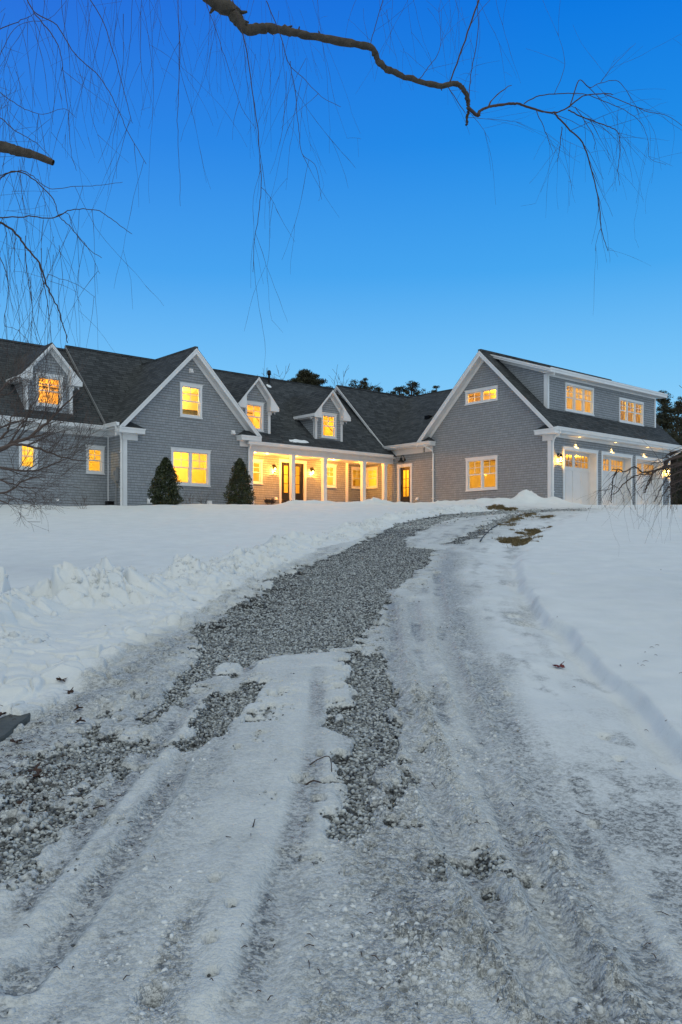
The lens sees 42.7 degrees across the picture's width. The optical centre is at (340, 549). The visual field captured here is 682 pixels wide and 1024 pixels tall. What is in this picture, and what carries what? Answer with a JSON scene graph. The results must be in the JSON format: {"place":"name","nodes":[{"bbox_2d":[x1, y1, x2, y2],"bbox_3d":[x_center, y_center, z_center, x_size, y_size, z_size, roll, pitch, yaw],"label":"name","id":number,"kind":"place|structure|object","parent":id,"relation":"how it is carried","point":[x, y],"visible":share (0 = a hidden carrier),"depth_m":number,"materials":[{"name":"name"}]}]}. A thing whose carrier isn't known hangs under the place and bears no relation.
{"place":"outdoors","nodes":[
{"label":"outdoors","id":0,"kind":"place"},
{"bbox_2d":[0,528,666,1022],"bbox_3d":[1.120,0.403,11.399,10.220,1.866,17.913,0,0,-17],"label":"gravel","id":1,"kind":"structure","parent":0,"point":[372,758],"depth_m":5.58,"materials":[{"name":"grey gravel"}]},
{"bbox_2d":[26,762,41,771],"bbox_3d":[-1.526,1.093,4.342,0.077,0.035,0.094,-13,4,33],"label":"dead leaf","id":2,"kind":"object","parent":1,"relation":"on","point":[36,768],"visible":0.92,"depth_m":4.34,"materials":[{"name":"brown plant"}]},
{"bbox_2d":[32,771,43,777],"bbox_3d":[-1.465,1.096,4.218,0.067,0.030,0.093,1,-4,-39],"label":"dead leaf","id":3,"kind":"object","parent":1,"relation":"on","point":[37,774],"visible":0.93,"depth_m":4.23,"materials":[{"name":"brown plant"}]},
{"bbox_2d":[0,507,681,1023],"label":"driveway","id":4,"kind":"structure","parent":0,"point":[236,863],"depth_m":3.29,"materials":[{"name":"white snow"}]},
{"bbox_2d":[0,713,30,741],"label":"stone slab","id":5,"kind":"structure","parent":4,"relation":"on","point":[8,724],"depth_m":5.01,"materials":[{"name":"stone"}]},
{"bbox_2d":[10,738,22,742],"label":"dead leaf","id":6,"kind":"object","parent":4,"relation":"on","point":[13,740],"visible":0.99,"depth_m":4.72,"materials":[{"name":"brown plant"}]},
{"bbox_2d":[309,756,331,771],"bbox_3d":[-0.063,1.078,4.239,0.093,0.111,0.210,0,0,-33],"label":"twig","id":7,"kind":"object","parent":4,"relation":"on","point":[323,757],"visible":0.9,"depth_m":4.31,"materials":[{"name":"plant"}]},
{"bbox_2d":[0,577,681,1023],"bbox_3d":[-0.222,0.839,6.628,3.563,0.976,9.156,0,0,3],"label":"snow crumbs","id":8,"kind":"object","parent":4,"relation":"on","point":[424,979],"visible":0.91,"depth_m":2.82,"materials":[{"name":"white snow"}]},
{"bbox_2d":[486,504,517,510],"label":"grass","id":9,"kind":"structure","parent":4,"relation":"on","point":[499,506],"depth_m":28.67,"materials":[{"name":"brown plant"}]},
{"bbox_2d":[480,511,546,540],"bbox_3d":[4.369,-0.645,22.276,0.530,1.108,11.509,0,0,20],"label":"drive edging","id":10,"kind":"object","parent":4,"relation":"on","point":[497,525],"visible":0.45,"depth_m":20.26,"materials":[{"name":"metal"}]},
{"bbox_2d":[495,512,538,525],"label":"grass","id":11,"kind":"structure","parent":4,"relation":"on","point":[513,519],"depth_m":23.44,"materials":[{"name":"plant"}]},
{"bbox_2d":[0,489,681,905],"bbox_3d":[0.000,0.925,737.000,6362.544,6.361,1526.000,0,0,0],"label":"snow field","id":12,"kind":"structure","parent":0,"point":[590,603],"depth_m":8.62,"materials":[{"name":"white snow"}]},
{"bbox_2d":[37,483,63,509],"bbox_3d":[-9.372,-1.690,28.293,1.012,0.894,0.580,0,0,-22],"label":"bare shrub","id":13,"kind":"object","parent":12,"relation":"on","point":[49,500],"visible":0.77,"depth_m":28.30,"materials":[{"name":"brown plant"}]},
{"bbox_2d":[0,338,115,530],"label":"maple tree","id":14,"kind":"object","parent":12,"relation":"on","point":[12,442],"visible":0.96,"depth_m":12.17,"materials":[{"name":"brown plant"}]},
{"bbox_2d":[66,493,87,507],"bbox_3d":[-8.815,-1.621,29.367,0.788,0.598,0.394,0,0,4],"label":"bare shrub","id":15,"kind":"object","parent":12,"relation":"on","point":[80,500],"visible":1,"depth_m":29.40,"materials":[{"name":"brown plant"}]},
{"bbox_2d":[147,457,183,504],"bbox_3d":[-6.259,-2.370,30.978,1.362,1.866,1.323,0,0,0],"label":"holly shrub","id":16,"kind":"object","parent":12,"relation":"on","point":[168,489],"visible":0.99,"depth_m":30.79,"materials":[{"name":"green plant"}]},
{"bbox_2d":[222,458,255,504],"bbox_3d":[-3.974,-2.577,34.190,1.340,2.054,1.298,0,0,0],"label":"holly shrub","id":17,"kind":"object","parent":12,"relation":"on","point":[244,493],"visible":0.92,"depth_m":33.98,"materials":[{"name":"green plant"}]},
{"bbox_2d":[264,497,277,504],"bbox_3d":[-2.954,-1.911,36.226,0.534,0.498,0.455,0,0,26],"label":"shrub","id":18,"kind":"object","parent":12,"relation":"on","point":[267,501],"visible":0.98,"depth_m":36.16,"materials":[{"name":"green plant"}]},
{"bbox_2d":[264,364,289,378],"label":"bare tree","id":19,"kind":"object","parent":12,"relation":"on","point":[278,372],"visible":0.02,"depth_m":68.46,"materials":[{"name":"brown plant"}]},
{"bbox_2d":[287,368,327,385],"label":"pine tree","id":20,"kind":"object","parent":12,"relation":"on","point":[305,376],"visible":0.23,"depth_m":61.38,"materials":[{"name":"green plant"}]},
{"bbox_2d":[331,365,348,386],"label":"bare tree","id":21,"kind":"object","parent":12,"relation":"on","point":[339,378],"visible":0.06,"depth_m":66.34,"materials":[{"name":"brown plant"}]},
{"bbox_2d":[0,338,681,505],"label":"house","id":22,"kind":"structure","parent":12,"relation":"on","point":[490,424],"depth_m":36.85,"materials":[{"name":"grey wood"}]},
{"bbox_2d":[18,441,37,469],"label":"window","id":23,"kind":"structure","parent":22,"relation":"in","point":[25,442],"depth_m":31.35,"materials":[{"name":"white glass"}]},
{"bbox_2d":[35,372,63,407],"bbox_3d":[-10.668,-5.792,31.854,1.079,1.202,0.175,0,0,-41],"label":"window","id":24,"kind":"structure","parent":22,"relation":"in","point":[50,375],"depth_m":31.87,"materials":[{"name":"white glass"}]},
{"bbox_2d":[86,445,105,474],"bbox_3d":[-9.337,-3.386,33.065,0.798,1.089,0.175,0,0,-41],"label":"window","id":25,"kind":"structure","parent":22,"relation":"in","point":[94,447],"depth_m":33.10,"materials":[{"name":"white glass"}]},
{"bbox_2d":[170,447,210,486],"bbox_3d":[-5.941,-3.225,34.388,1.851,1.477,0.175,0,0,-41],"label":"window","id":26,"kind":"structure","parent":22,"relation":"in","point":[173,449],"depth_m":34.38,"materials":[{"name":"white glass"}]},
{"bbox_2d":[179,382,202,418],"bbox_3d":[-5.933,-5.851,34.397,1.068,1.363,0.175,0,0,-41],"label":"window","id":27,"kind":"structure","parent":22,"relation":"in","point":[182,384],"depth_m":34.39,"materials":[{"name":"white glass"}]},
{"bbox_2d":[245,401,264,431],"bbox_3d":[-3.685,-5.606,36.814,1.006,1.240,0.175,0,0,-41],"label":"window","id":28,"kind":"structure","parent":22,"relation":"in","point":[251,403],"depth_m":36.97,"materials":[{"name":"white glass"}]},
{"bbox_2d":[253,459,262,484],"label":"window","id":29,"kind":"structure","parent":22,"relation":"in","point":[260,462],"depth_m":38.45,"materials":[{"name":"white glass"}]},
{"bbox_2d":[282,462,288,500],"bbox_3d":[-2.493,-2.891,39.481,0.655,2.062,0.045,0,0,-41],"label":"door","id":30,"kind":"structure","parent":22,"relation":"in","point":[284,495],"depth_m":39.40,"materials":[{"name":"black paint"}]},
{"bbox_2d":[289,439,308,442],"bbox_3d":[-1.811,-4.713,38.034,1.188,0.186,0.200,0,0,-41],"label":"snow patch","id":31,"kind":"object","parent":22,"relation":"on","point":[299,441],"visible":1,"depth_m":38.01,"materials":[{"name":"white snow"}]},
{"bbox_2d":[295,463,302,499],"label":"door","id":32,"kind":"structure","parent":22,"relation":"in","point":[298,496],"depth_m":40.01,"materials":[{"name":"black paint"}]},
{"bbox_2d":[321,412,336,439],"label":"window","id":33,"kind":"structure","parent":22,"relation":"in","point":[326,414],"depth_m":39.59,"materials":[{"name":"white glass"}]},
{"bbox_2d":[327,464,336,487],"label":"window","id":34,"kind":"structure","parent":22,"relation":"in","point":[329,466],"depth_m":41.27,"materials":[{"name":"white wood"}]},
{"bbox_2d":[351,467,359,488],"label":"window","id":35,"kind":"structure","parent":22,"relation":"in","point":[352,468],"depth_m":42.75,"materials":[{"name":"white wood"}]},
{"bbox_2d":[366,467,377,488],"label":"window","id":36,"kind":"structure","parent":22,"relation":"in","point":[368,469],"depth_m":42.84,"materials":[{"name":"white wood"}]},
{"bbox_2d":[400,467,409,502],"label":"door","id":37,"kind":"structure","parent":22,"relation":"in","point":[407,498],"depth_m":41.31,"materials":[{"name":"black paint"}]},
{"bbox_2d":[465,455,497,491],"bbox_3d":[6.094,-3.264,37.667,0.175,1.469,1.808,0,0,-41],"label":"window","id":38,"kind":"structure","parent":22,"relation":"in","point":[493,457],"depth_m":37.62,"materials":[{"name":"white wood"}]},
{"bbox_2d":[464,385,498,405],"bbox_3d":[6.088,-6.634,37.672,0.175,0.651,1.851,0,0,-41],"label":"window","id":39,"kind":"structure","parent":22,"relation":"in","point":[495,387],"depth_m":37.64,"materials":[{"name":"white wood"}]},
{"bbox_2d":[565,451,589,504],"bbox_3d":[9.765,-2.865,36.632,2.323,2.410,0.059,0,0,-41],"label":"garage door","id":40,"kind":"structure","parent":22,"relation":"in","point":[577,480],"depth_m":36.81,"materials":[{"name":"paint"}]},
{"bbox_2d":[565,382,594,415],"bbox_3d":[10.151,-6.391,37.230,2.156,1.212,0.170,0,0,-41],"label":"window","id":41,"kind":"structure","parent":22,"relation":"in","point":[574,386],"depth_m":37.26,"materials":[{"name":"white wood"}]},
{"bbox_2d":[603,456,623,504],"bbox_3d":[11.864,-2.865,38.479,2.276,2.410,0.059,0,0,-41],"label":"garage door","id":42,"kind":"structure","parent":22,"relation":"in","point":[616,498],"depth_m":38.66,"materials":[{"name":"paint"}]},
{"bbox_2d":[619,397,643,425],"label":"window","id":43,"kind":"structure","parent":22,"relation":"in","point":[625,400],"depth_m":40.14,"materials":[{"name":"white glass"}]},
{"bbox_2d":[637,461,654,504],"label":"garage door","id":44,"kind":"structure","parent":22,"relation":"in","point":[640,501],"depth_m":40.45,"materials":[{"name":"paint"}]},
{"bbox_2d":[0,0,681,436],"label":"willow tree","id":45,"kind":"object","parent":12,"relation":"on","point":[230,10],"visible":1,"depth_m":5.60,"materials":[{"name":"brown plant"}]},
{"bbox_2d":[348,377,372,389],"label":"pine tree","id":46,"kind":"object","parent":12,"relation":"on","point":[363,384],"visible":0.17,"depth_m":63.88,"materials":[{"name":"green plant"}]},
{"bbox_2d":[370,386,383,391],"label":"pine tree","id":47,"kind":"object","parent":12,"relation":"on","point":[377,388],"visible":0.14,"depth_m":65.89,"materials":[{"name":"green plant"}]},
{"bbox_2d":[386,385,409,395],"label":"pine tree","id":48,"kind":"object","parent":12,"relation":"on","point":[399,390],"visible":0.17,"depth_m":61.79,"materials":[{"name":"green plant"}]},
{"bbox_2d":[404,380,425,396],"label":"pine tree","id":49,"kind":"object","parent":12,"relation":"on","point":[414,385],"visible":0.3,"depth_m":61.98,"materials":[{"name":"green plant"}]},
{"bbox_2d":[427,385,439,392],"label":"pine tree","id":50,"kind":"object","parent":12,"relation":"on","point":[435,387],"visible":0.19,"depth_m":63.95,"materials":[{"name":"green plant"}]},
{"bbox_2d":[491,533,542,546],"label":"grass","id":51,"kind":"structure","parent":12,"relation":"on","point":[516,541],"depth_m":17.07,"materials":[{"name":"brown plant"}]},
{"bbox_2d":[509,525,552,534],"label":"grass","id":52,"kind":"structure","parent":12,"relation":"on","point":[532,531],"depth_m":19.60,"materials":[{"name":"brown plant"}]},
{"bbox_2d":[583,430,681,543],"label":"weeping tree","id":53,"kind":"object","parent":12,"relation":"on","point":[666,467],"visible":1,"depth_m":9.19,"materials":[{"name":"brown plant"}]},
{"bbox_2d":[656,390,681,487],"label":"pine tree","id":54,"kind":"object","parent":12,"relation":"on","point":[663,420],"visible":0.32,"depth_m":57.66,"materials":[{"name":"green plant"}]},
{"bbox_2d":[666,430,681,493],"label":"pine tree","id":55,"kind":"object","parent":12,"relation":"on","point":[674,437],"visible":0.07,"depth_m":53.73,"materials":[{"name":"green plant"}]},
{"bbox_2d":[669,396,681,483],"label":"pine tree","id":56,"kind":"object","parent":12,"relation":"on","point":[678,421],"visible":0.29,"depth_m":59.82,"materials":[{"name":"green plant"}]},
{"bbox_2d":[670,459,681,504],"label":"pine tree","id":57,"kind":"object","parent":12,"relation":"on","point":[679,498],"visible":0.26,"depth_m":49.69,"materials":[{"name":"green plant"}]},
{"bbox_2d":[0,0,681,434],"label":"sky","id":58,"kind":"structure","parent":0,"point":[420,269],"materials":[{"name":"blue"}]},
{"bbox_2d":[390,508,589,528],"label":"gravel","id":59,"kind":"structure","parent":0,"point":[424,524],"depth_m":23.80,"materials":[{"name":"grey gravel"}]},
{"bbox_2d":[535,514,554,518],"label":"grass","id":60,"kind":"structure","parent":0,"point":[545,516],"depth_m":24.48,"materials":[{"name":"brown plant"}]}
]}

